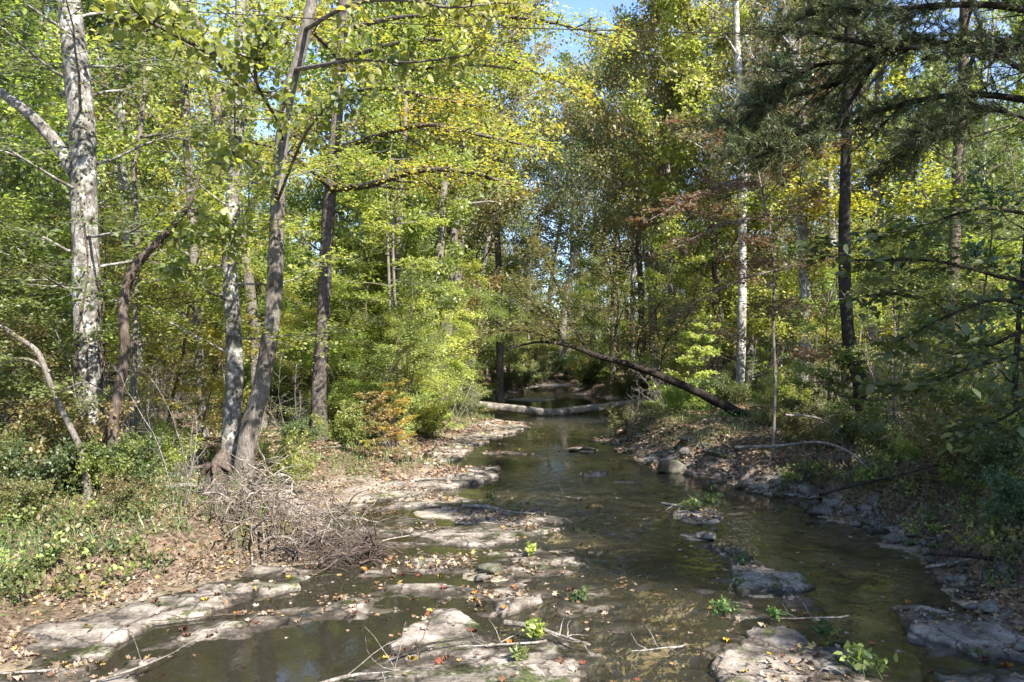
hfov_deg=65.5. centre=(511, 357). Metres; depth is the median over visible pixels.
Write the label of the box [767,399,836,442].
bush
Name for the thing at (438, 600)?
flat rock
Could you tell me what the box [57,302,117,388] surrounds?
dry sapling
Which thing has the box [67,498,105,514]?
plant
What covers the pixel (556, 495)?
fallen twig
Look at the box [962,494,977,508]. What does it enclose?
plant
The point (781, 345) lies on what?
understory tree
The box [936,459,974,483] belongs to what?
plant
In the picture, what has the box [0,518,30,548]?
plant
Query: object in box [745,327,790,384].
dry sapling
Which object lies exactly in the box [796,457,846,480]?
plant
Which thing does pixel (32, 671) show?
fallen twig
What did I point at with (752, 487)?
rock
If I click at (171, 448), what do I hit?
bush
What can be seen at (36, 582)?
plant
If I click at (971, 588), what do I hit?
rock
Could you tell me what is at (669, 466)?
rock
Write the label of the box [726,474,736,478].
rock
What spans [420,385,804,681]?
water
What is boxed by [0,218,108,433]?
understory tree
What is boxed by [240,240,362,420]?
understory tree
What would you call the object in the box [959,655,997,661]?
flat rock
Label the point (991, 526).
plant
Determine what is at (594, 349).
bush
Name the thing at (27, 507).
plant
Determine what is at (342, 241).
forest tree
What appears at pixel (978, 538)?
plant
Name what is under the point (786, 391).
bush
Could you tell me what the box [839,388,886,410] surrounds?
bush
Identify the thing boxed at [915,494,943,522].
plant
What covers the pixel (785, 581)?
flat rock
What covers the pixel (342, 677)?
driftwood branch
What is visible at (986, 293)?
understory tree
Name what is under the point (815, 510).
rock
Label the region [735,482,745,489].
rock
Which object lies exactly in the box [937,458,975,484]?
plant
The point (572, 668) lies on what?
fallen leaf
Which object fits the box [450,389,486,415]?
bush
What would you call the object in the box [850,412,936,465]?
bush
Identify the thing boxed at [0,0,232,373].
forest tree
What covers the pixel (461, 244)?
forest tree
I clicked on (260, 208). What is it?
forest tree
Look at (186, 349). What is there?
sapling
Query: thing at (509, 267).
forest tree
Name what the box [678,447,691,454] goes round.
rock
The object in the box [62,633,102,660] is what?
flat rock
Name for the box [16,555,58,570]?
plant
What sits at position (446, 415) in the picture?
sapling
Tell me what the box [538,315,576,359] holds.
understory tree
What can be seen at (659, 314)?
understory tree
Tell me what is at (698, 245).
understory tree
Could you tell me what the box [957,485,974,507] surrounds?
plant
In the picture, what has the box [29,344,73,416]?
sapling
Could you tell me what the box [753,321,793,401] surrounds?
dry sapling
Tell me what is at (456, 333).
understory tree
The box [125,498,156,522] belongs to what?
plant
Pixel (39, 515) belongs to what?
plant
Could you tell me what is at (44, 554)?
plant
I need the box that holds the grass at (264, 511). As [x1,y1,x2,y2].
[0,384,1003,589]
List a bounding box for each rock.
[0,581,301,681]
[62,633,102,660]
[98,538,588,681]
[99,656,161,681]
[189,491,499,593]
[192,582,227,593]
[215,605,235,616]
[325,608,610,681]
[333,500,581,552]
[369,465,501,503]
[418,524,572,548]
[427,424,530,464]
[431,595,452,605]
[453,423,523,437]
[474,573,488,581]
[477,562,503,575]
[494,594,543,629]
[505,502,521,506]
[529,566,650,647]
[534,565,551,569]
[543,553,584,569]
[546,517,565,522]
[562,626,585,639]
[568,448,580,451]
[581,446,596,450]
[615,543,881,681]
[656,459,687,473]
[657,451,668,457]
[677,435,693,440]
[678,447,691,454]
[683,469,693,475]
[695,531,715,540]
[704,448,728,456]
[707,625,864,681]
[709,480,718,485]
[714,529,722,533]
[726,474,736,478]
[728,562,818,597]
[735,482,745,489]
[738,479,755,485]
[746,484,758,490]
[761,485,768,489]
[774,478,789,491]
[774,492,786,498]
[786,493,794,498]
[797,484,817,495]
[805,520,820,525]
[807,505,835,516]
[808,500,821,505]
[825,499,841,506]
[842,505,855,515]
[851,516,864,521]
[851,520,862,526]
[859,505,872,514]
[861,525,871,530]
[862,518,871,525]
[867,494,878,503]
[871,527,881,534]
[871,579,876,586]
[874,502,880,514]
[878,528,886,533]
[879,533,908,543]
[881,524,895,531]
[882,521,894,524]
[888,526,900,532]
[888,604,1023,662]
[899,529,907,534]
[900,628,1023,681]
[901,538,913,544]
[907,532,919,537]
[916,539,927,546]
[921,547,931,554]
[924,555,939,563]
[926,536,935,540]
[926,542,938,547]
[937,535,942,541]
[943,558,956,561]
[944,574,954,582]
[945,561,955,567]
[946,582,956,587]
[953,567,966,572]
[953,574,960,581]
[957,585,966,592]
[959,562,967,566]
[959,575,967,581]
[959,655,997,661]
[962,585,976,592]
[962,603,977,610]
[976,599,1001,613]
[979,565,991,579]
[992,561,1011,581]
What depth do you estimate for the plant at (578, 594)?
9.11 m
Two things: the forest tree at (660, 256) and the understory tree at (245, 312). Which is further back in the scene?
the forest tree at (660, 256)
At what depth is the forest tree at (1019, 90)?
34.48 m
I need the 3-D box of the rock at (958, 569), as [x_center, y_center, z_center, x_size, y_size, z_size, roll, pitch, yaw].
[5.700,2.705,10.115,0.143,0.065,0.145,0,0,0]
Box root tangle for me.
[794,453,903,497]
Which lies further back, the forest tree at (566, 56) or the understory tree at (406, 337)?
the forest tree at (566, 56)
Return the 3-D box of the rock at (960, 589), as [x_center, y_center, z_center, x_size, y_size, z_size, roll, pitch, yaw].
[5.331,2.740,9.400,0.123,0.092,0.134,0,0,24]
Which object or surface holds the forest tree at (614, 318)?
on the ground at (874, 555)
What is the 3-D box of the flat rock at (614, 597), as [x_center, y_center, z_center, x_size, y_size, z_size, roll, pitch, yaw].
[1.077,2.896,9.479,1.917,0.244,2.677,0,0,35]
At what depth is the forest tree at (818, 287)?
54.70 m
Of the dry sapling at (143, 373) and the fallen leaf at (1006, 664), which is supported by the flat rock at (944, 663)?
the fallen leaf at (1006, 664)
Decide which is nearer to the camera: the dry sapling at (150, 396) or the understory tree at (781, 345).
the dry sapling at (150, 396)
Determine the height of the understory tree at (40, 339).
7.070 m
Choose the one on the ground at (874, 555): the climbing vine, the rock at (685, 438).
the rock at (685, 438)
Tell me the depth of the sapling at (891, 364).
20.60 m
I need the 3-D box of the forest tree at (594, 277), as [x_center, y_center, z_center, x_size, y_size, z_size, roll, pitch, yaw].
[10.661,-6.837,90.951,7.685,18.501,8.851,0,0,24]
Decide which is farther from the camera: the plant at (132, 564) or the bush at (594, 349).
the bush at (594, 349)
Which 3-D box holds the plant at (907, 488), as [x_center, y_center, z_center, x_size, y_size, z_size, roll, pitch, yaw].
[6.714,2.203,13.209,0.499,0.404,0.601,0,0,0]
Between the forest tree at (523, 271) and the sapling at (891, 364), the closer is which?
the sapling at (891, 364)
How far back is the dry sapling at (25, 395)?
17.24 m
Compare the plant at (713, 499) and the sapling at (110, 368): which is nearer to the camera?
the plant at (713, 499)
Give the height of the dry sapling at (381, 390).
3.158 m
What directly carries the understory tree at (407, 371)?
on the ground at (874, 555)
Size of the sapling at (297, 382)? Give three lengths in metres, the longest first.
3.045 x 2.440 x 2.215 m
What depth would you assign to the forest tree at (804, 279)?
26.86 m
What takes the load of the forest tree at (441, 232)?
on the ground at (874, 555)
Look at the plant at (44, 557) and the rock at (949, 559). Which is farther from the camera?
the rock at (949, 559)
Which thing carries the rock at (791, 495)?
on the ground at (874, 555)
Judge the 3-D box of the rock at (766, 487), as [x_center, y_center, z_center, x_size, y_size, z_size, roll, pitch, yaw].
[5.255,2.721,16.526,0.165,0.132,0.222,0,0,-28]
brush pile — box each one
[169,432,397,568]
[257,504,432,583]
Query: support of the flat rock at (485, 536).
on the ground at (874, 555)
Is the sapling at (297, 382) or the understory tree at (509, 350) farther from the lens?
the understory tree at (509, 350)
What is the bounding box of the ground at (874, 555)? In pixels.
[0,353,1023,681]
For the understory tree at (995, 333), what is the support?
on the ground at (874, 555)
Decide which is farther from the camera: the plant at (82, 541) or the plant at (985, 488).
the plant at (985, 488)
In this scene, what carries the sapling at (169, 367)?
on the ground at (874, 555)
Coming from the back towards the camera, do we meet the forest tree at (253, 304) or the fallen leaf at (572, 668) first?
the forest tree at (253, 304)
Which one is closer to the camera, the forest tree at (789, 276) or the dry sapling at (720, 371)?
the dry sapling at (720, 371)
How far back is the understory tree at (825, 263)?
25.21 m
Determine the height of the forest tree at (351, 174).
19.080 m
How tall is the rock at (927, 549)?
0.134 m
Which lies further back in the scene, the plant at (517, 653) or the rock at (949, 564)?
the rock at (949, 564)
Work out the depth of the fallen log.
38.31 m
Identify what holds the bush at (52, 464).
on the ground at (874, 555)
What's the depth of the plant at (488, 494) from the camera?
15.36 m
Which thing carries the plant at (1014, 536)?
on the ground at (874, 555)
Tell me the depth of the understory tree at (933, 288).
29.54 m
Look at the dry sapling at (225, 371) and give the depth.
25.78 m
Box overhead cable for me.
[42,0,1019,35]
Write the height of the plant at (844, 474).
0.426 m
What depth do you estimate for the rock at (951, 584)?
9.58 m
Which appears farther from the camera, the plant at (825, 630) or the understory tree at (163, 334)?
the understory tree at (163, 334)
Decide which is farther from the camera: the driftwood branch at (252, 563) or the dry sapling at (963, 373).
the dry sapling at (963, 373)
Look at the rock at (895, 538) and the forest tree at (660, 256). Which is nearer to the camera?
the rock at (895, 538)
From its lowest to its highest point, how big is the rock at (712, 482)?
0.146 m
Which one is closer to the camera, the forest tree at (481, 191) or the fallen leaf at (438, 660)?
the fallen leaf at (438, 660)
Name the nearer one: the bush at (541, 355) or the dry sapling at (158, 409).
the dry sapling at (158, 409)
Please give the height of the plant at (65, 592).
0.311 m
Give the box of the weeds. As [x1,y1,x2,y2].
[0,376,1023,615]
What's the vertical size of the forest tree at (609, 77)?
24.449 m
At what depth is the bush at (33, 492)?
10.79 m
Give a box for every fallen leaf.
[13,675,26,680]
[435,657,443,663]
[498,675,506,681]
[554,656,563,663]
[568,665,578,671]
[1001,662,1012,666]
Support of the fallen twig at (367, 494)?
on the flat rock at (465, 481)
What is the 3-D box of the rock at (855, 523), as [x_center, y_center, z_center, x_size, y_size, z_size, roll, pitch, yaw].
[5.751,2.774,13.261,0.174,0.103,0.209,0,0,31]
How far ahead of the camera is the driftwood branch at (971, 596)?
9.04 m
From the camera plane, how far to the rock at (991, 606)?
8.56 m
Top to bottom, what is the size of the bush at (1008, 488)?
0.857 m
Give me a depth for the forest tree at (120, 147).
14.47 m
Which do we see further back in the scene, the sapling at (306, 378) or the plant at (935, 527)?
the sapling at (306, 378)
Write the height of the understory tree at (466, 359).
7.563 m
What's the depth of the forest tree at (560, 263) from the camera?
94.29 m
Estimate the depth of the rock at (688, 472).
18.96 m
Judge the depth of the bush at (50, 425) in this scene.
12.15 m
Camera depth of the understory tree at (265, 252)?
32.45 m
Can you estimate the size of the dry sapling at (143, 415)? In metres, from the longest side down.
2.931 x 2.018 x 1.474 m
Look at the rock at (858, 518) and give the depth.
13.38 m
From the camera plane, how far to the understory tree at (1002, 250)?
23.95 m
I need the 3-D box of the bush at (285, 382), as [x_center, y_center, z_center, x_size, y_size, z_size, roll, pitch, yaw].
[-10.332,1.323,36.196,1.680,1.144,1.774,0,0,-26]
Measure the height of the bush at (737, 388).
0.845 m
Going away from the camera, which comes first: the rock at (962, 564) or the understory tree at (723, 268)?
the rock at (962, 564)
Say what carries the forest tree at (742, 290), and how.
on the ground at (874, 555)
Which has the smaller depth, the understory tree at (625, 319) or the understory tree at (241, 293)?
the understory tree at (241, 293)
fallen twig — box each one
[0,667,61,673]
[150,613,244,625]
[323,439,362,448]
[346,610,383,617]
[353,491,382,496]
[382,529,434,540]
[387,567,419,572]
[455,621,548,647]
[483,634,521,647]
[548,484,581,501]
[632,626,687,660]
[775,596,848,620]
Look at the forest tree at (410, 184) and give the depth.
37.90 m
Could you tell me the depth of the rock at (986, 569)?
9.57 m
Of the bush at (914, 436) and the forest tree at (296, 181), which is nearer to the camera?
the bush at (914, 436)
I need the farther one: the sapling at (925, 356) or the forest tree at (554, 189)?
the forest tree at (554, 189)
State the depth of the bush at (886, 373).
32.83 m
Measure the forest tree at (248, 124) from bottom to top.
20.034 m
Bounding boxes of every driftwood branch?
[90,635,204,681]
[165,481,202,489]
[198,490,253,564]
[228,481,323,522]
[320,621,405,681]
[394,621,479,658]
[409,465,482,481]
[462,498,535,513]
[504,616,591,655]
[658,495,720,515]
[735,441,882,476]
[784,408,853,462]
[819,459,938,497]
[925,545,1016,568]
[929,539,1020,561]
[954,565,993,599]
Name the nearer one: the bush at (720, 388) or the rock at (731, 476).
the rock at (731, 476)
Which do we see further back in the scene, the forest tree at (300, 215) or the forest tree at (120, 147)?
the forest tree at (300, 215)
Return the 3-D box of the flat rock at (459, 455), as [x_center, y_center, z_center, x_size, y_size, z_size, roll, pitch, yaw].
[-1.203,2.852,26.791,2.056,0.326,13.501,0,0,12]
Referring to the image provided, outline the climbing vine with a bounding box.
[53,46,107,441]
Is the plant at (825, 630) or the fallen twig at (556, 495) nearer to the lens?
the plant at (825, 630)
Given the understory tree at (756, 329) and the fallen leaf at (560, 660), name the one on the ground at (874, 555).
the understory tree at (756, 329)
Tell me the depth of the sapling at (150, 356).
28.46 m
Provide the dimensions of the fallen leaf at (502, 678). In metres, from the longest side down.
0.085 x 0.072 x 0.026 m
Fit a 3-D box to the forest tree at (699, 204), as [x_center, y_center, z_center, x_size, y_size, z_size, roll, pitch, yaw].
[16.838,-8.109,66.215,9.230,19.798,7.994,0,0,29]
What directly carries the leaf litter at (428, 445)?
on the ground at (874, 555)
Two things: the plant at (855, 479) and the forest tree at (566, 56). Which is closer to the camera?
the plant at (855, 479)
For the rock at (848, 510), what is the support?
on the ground at (874, 555)
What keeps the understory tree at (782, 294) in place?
on the ground at (874, 555)
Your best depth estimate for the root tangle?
15.58 m
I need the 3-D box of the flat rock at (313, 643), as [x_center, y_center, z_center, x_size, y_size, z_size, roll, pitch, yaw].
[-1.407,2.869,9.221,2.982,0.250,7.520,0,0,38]
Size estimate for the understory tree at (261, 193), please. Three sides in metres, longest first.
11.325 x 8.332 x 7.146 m
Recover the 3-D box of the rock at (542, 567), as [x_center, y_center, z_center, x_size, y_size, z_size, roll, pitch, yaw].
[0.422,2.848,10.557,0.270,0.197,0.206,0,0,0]
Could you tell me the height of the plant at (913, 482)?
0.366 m
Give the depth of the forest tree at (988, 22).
41.12 m
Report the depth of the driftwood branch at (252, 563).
10.79 m
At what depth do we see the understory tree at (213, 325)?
49.02 m
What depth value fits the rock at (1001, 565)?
9.38 m
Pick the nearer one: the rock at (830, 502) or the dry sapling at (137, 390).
the rock at (830, 502)
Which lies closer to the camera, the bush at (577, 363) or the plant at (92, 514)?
the plant at (92, 514)
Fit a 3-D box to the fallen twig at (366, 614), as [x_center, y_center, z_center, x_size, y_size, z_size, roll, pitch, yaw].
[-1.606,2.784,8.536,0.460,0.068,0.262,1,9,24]
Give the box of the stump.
[187,448,235,500]
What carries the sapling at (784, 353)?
on the ground at (874, 555)
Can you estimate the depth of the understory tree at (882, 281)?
17.29 m
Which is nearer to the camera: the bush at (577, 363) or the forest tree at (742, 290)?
the forest tree at (742, 290)
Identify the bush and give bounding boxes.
[0,383,75,432]
[0,396,75,478]
[0,396,138,495]
[0,422,96,502]
[0,471,64,527]
[33,383,75,416]
[64,433,146,492]
[82,429,170,485]
[92,470,165,515]
[108,367,116,384]
[111,369,176,410]
[125,420,205,476]
[126,401,156,423]
[140,416,191,441]
[186,375,213,394]
[219,374,283,412]
[255,427,320,484]
[266,394,298,421]
[271,375,302,393]
[273,389,303,406]
[279,415,321,443]
[302,392,359,426]
[307,391,361,409]
[311,398,377,448]
[327,407,392,444]
[390,396,454,438]
[448,392,472,410]
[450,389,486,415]
[466,378,503,401]
[487,366,521,392]
[509,367,536,390]
[510,359,543,386]
[516,348,557,365]
[522,356,561,383]
[535,351,566,377]
[549,348,579,379]
[565,354,597,379]
[568,354,588,378]
[570,345,608,366]
[570,359,609,376]
[571,361,604,387]
[576,351,619,382]
[596,366,619,380]
[601,370,639,399]
[603,402,645,433]
[627,373,668,398]
[659,377,715,413]
[687,370,750,408]
[716,380,752,406]
[725,380,751,400]
[745,376,768,396]
[746,365,816,408]
[749,403,776,425]
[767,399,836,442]
[772,393,809,420]
[794,384,826,404]
[812,392,892,447]
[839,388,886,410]
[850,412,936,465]
[864,362,901,380]
[871,424,935,466]
[881,391,1011,472]
[881,395,899,412]
[900,361,1023,426]
[933,377,1020,431]
[940,421,1023,484]
[964,371,1002,387]
[969,390,1023,442]
[975,425,1023,477]
[977,462,1023,525]
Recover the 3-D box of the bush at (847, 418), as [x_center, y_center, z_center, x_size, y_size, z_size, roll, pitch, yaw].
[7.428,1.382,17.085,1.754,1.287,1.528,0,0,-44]
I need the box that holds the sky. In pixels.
[8,0,1023,333]
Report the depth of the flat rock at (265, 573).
10.45 m
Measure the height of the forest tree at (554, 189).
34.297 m
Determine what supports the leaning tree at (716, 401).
on the ground at (874, 555)
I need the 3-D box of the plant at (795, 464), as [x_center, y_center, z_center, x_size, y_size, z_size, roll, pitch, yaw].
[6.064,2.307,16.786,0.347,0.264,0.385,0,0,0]
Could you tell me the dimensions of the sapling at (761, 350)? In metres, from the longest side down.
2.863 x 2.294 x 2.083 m
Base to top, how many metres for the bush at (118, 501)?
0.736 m
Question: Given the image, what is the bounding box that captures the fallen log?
[475,397,651,416]
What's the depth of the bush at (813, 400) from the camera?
25.84 m
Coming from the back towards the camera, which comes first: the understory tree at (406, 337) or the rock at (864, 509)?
the understory tree at (406, 337)
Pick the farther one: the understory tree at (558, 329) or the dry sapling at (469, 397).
the understory tree at (558, 329)
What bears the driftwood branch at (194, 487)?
on the ground at (874, 555)
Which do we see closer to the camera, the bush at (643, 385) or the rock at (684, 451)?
the rock at (684, 451)
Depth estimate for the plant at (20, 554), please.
8.81 m
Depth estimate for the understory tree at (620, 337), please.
48.00 m
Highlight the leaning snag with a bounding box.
[0,322,107,501]
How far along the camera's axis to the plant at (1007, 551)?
9.88 m
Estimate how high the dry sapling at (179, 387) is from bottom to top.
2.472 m
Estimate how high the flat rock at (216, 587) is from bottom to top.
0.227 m
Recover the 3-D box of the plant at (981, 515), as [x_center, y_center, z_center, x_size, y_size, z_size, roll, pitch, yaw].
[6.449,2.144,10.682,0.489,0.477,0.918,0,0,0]
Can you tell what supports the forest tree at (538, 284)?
on the ground at (874, 555)
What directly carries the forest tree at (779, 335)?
on the ground at (874, 555)
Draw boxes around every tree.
[0,0,113,379]
[0,0,171,426]
[0,0,208,420]
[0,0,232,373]
[0,0,269,477]
[0,88,17,205]
[0,158,72,421]
[0,179,132,406]
[0,187,259,437]
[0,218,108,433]
[0,292,128,464]
[3,53,152,356]
[3,157,186,378]
[6,0,224,362]
[6,293,72,355]
[8,146,255,436]
[33,0,371,428]
[59,125,322,428]
[64,102,182,367]
[67,0,370,481]
[88,29,192,354]
[91,0,532,482]
[96,21,235,440]
[97,0,250,436]
[98,130,248,368]
[102,220,216,377]
[107,174,252,487]
[126,7,262,243]
[140,310,285,457]
[142,295,209,370]
[144,126,216,254]
[145,77,311,380]
[146,144,351,410]
[147,304,214,384]
[166,285,247,360]
[195,0,648,439]
[197,126,288,301]
[200,254,303,368]
[203,201,293,373]
[208,175,335,378]
[210,218,349,387]
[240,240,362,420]
[245,175,316,263]
[246,0,537,402]
[246,127,338,380]
[253,0,427,391]
[261,276,384,416]
[275,217,436,390]
[279,319,373,418]
[282,254,421,414]
[283,174,318,320]
[290,0,571,408]
[301,2,491,419]
[306,247,432,420]
[312,2,435,398]
[315,136,467,424]
[316,150,462,423]
[317,257,477,412]
[327,318,448,445]
[330,223,458,426]
[340,2,486,377]
[347,139,444,286]
[349,72,543,398]
[353,293,467,429]
[367,0,604,402]
[367,232,492,374]
[378,294,489,376]
[379,53,484,401]
[389,0,568,381]
[395,37,522,391]
[402,282,487,416]
[414,274,485,382]
[417,300,484,392]
[418,0,583,401]
[423,273,495,374]
[427,184,492,361]
[437,279,535,412]
[438,54,586,396]
[445,213,519,377]
[446,84,553,359]
[447,231,749,417]
[456,310,495,379]
[463,220,511,388]
[467,155,547,306]
[467,242,546,381]
[467,285,515,365]
[467,291,517,366]
[470,145,552,371]
[470,244,547,392]
[489,297,544,371]
[493,245,546,371]
[494,210,555,358]
[500,92,620,345]
[503,259,558,365]
[506,227,574,367]
[507,47,616,343]
[507,220,568,336]
[508,35,653,374]
[512,292,558,364]
[512,333,543,362]
[519,99,635,356]
[519,289,572,351]
[532,28,706,385]
[532,101,627,347]
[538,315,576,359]
[539,270,629,384]
[541,253,627,337]
[546,255,626,364]
[546,266,608,355]
[549,0,791,399]
[549,87,676,383]
[554,22,700,397]
[557,259,659,382]
[558,0,761,397]
[558,247,642,348]
[563,163,666,376]
[566,218,636,346]
[567,100,706,379]
[569,268,646,363]
[571,0,743,385]
[597,247,704,379]
[607,294,657,359]
[612,0,813,380]
[617,254,767,387]
[620,145,702,366]
[622,191,683,355]
[622,237,734,375]
[623,307,666,379]
[624,71,856,457]
[625,284,719,376]
[631,4,788,380]
[635,178,787,375]
[635,228,779,381]
[652,0,796,383]
[653,0,881,380]
[663,218,797,368]
[666,287,784,383]
[669,0,885,388]
[675,66,796,382]
[676,242,769,366]
[682,153,728,358]
[690,0,952,396]
[695,0,1023,196]
[705,270,791,367]
[717,0,860,397]
[717,86,825,366]
[720,266,787,357]
[729,1,928,391]
[734,250,828,355]
[748,0,955,422]
[754,290,797,370]
[759,206,936,375]
[759,219,816,367]
[759,243,799,342]
[761,264,887,415]
[762,294,797,366]
[764,209,912,345]
[764,277,819,354]
[767,51,976,397]
[774,178,1023,456]
[777,80,926,372]
[781,170,836,283]
[794,273,828,349]
[802,0,957,392]
[816,98,962,365]
[818,208,911,365]
[833,233,1003,420]
[836,238,986,419]
[837,54,978,369]
[861,121,1023,398]
[883,0,1023,407]
[884,197,977,358]
[885,246,947,358]
[890,213,1020,390]
[897,169,1023,372]
[907,37,1023,335]
[908,118,1023,363]
[911,106,1023,351]
[913,161,1023,418]
[922,0,1023,373]
[923,196,1023,368]
[925,0,1023,367]
[940,132,1020,296]
[942,258,1014,361]
[948,0,1023,277]
[958,235,1023,378]
[967,69,1023,218]
[1004,4,1023,183]
[1005,119,1023,205]
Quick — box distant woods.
[168,221,923,369]
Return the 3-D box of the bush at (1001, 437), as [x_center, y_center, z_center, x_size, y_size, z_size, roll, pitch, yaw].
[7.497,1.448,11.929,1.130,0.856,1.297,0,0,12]
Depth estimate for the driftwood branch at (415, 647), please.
7.39 m
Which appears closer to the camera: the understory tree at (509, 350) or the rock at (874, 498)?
the rock at (874, 498)
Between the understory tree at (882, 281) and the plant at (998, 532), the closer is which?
the plant at (998, 532)
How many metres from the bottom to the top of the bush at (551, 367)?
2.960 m
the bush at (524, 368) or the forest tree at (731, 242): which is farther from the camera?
the bush at (524, 368)
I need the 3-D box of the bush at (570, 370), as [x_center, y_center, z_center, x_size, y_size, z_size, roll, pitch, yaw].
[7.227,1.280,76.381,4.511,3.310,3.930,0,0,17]
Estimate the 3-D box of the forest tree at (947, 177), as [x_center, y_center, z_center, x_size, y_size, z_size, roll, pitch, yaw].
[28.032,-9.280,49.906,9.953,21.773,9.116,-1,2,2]
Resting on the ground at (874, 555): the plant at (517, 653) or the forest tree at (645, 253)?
the forest tree at (645, 253)
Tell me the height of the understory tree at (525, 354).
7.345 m
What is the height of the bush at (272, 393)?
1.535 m
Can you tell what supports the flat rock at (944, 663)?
on the ground at (874, 555)
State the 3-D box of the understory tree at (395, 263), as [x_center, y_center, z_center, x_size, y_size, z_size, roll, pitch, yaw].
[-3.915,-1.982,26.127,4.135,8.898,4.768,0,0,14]
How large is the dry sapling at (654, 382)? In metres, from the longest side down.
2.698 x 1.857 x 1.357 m
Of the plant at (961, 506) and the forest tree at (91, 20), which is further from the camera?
the forest tree at (91, 20)
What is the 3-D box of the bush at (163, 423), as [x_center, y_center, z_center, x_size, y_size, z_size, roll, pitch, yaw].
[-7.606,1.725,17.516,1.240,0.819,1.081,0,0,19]
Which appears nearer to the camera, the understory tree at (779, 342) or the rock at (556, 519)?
the rock at (556, 519)
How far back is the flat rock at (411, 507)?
13.42 m
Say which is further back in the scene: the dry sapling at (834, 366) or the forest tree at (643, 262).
the forest tree at (643, 262)
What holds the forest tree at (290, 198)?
on the ground at (874, 555)
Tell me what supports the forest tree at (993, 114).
on the ground at (874, 555)
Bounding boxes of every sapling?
[0,313,60,420]
[26,342,66,377]
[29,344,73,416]
[44,314,166,478]
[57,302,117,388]
[71,336,175,454]
[101,322,130,389]
[109,344,156,427]
[111,316,158,417]
[112,364,216,507]
[126,351,190,429]
[139,313,181,423]
[141,339,194,424]
[143,347,184,404]
[146,340,194,405]
[166,350,206,412]
[176,343,222,397]
[211,319,270,413]
[213,340,246,382]
[244,348,308,440]
[273,349,329,392]
[289,365,312,416]
[301,324,380,413]
[353,339,416,424]
[353,390,425,459]
[360,378,417,453]
[392,352,437,404]
[393,397,422,423]
[426,391,464,432]
[451,355,491,417]
[456,368,495,411]
[619,380,656,441]
[629,340,670,406]
[639,321,721,410]
[698,305,746,382]
[729,340,772,386]
[729,356,756,383]
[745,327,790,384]
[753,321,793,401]
[769,360,794,387]
[778,287,852,409]
[778,327,825,388]
[783,340,808,387]
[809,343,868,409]
[819,319,851,402]
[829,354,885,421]
[836,283,921,433]
[871,355,917,413]
[875,293,951,408]
[900,340,938,389]
[901,340,939,372]
[902,369,957,427]
[907,272,990,424]
[923,281,1023,407]
[948,343,1003,399]
[996,328,1023,386]
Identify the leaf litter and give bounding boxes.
[0,390,998,493]
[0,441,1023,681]
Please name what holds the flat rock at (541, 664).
on the ground at (874, 555)
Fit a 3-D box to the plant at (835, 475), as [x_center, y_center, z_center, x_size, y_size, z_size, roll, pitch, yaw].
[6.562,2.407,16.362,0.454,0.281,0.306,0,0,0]
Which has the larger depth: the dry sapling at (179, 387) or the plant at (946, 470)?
the dry sapling at (179, 387)
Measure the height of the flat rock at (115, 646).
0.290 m
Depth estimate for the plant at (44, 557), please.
9.34 m
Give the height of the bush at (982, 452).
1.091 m
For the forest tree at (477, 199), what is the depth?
39.45 m
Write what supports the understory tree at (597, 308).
on the ground at (874, 555)
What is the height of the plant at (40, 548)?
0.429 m
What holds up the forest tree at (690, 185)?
on the ground at (874, 555)
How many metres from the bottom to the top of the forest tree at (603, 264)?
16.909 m
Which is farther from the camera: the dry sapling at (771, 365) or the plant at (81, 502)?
the dry sapling at (771, 365)
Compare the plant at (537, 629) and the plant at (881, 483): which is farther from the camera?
the plant at (881, 483)
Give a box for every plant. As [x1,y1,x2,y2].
[0,490,38,528]
[0,502,40,531]
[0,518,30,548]
[0,537,29,580]
[0,548,26,579]
[0,561,32,595]
[0,578,33,605]
[1,521,36,544]
[3,538,73,593]
[12,565,61,597]
[13,550,78,587]
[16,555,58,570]
[19,520,92,560]
[20,496,44,523]
[24,505,86,542]
[25,498,70,530]
[27,555,52,574]
[33,531,94,569]
[34,540,60,567]
[38,536,98,577]
[39,504,100,540]
[45,492,98,521]
[45,513,74,530]
[49,570,98,598]
[62,534,97,555]
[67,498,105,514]
[73,552,139,588]
[77,510,97,526]
[86,527,122,561]
[88,535,140,571]
[117,497,146,520]
[124,550,169,575]
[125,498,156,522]
[129,495,169,519]
[129,529,150,560]
[133,543,182,571]
[485,490,496,500]
[509,641,529,661]
[522,617,547,639]
[524,541,537,555]
[567,585,590,602]
[678,498,706,511]
[694,484,723,508]
[708,594,744,615]
[731,576,748,585]
[733,547,749,564]
[766,605,786,621]
[768,479,791,491]
[774,465,794,478]
[776,450,819,471]
[780,470,801,484]
[783,467,801,480]
[791,460,806,473]
[792,463,815,478]
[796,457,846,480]
[803,457,821,478]
[803,618,840,644]
[806,466,829,485]
[822,468,842,480]
[828,464,854,479]
[833,641,897,680]
[841,463,863,484]
[853,459,876,482]
[854,469,873,484]
[857,452,905,475]
[861,466,887,488]
[862,463,904,485]
[867,453,896,473]
[868,473,896,488]
[869,465,885,481]
[870,458,901,480]
[872,464,891,481]
[883,478,909,498]
[885,469,919,489]
[887,483,956,509]
[899,471,921,490]
[900,512,942,534]
[901,477,930,499]
[908,524,920,533]
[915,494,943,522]
[920,466,964,499]
[925,522,957,535]
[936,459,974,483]
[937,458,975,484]
[939,468,962,483]
[939,470,981,486]
[945,496,979,520]
[947,498,1000,523]
[948,522,1000,555]
[951,524,1017,554]
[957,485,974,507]
[957,512,979,529]
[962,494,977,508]
[967,528,1015,555]
[971,472,1008,501]
[978,499,998,534]
[979,535,1023,578]
[979,558,1015,578]
[981,506,1012,538]
[981,517,1010,550]
[982,482,1006,503]
[984,569,1014,590]
[988,525,1008,540]
[993,522,1023,554]
[1001,540,1022,556]
[1004,467,1023,490]
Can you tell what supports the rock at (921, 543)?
on the ground at (874, 555)

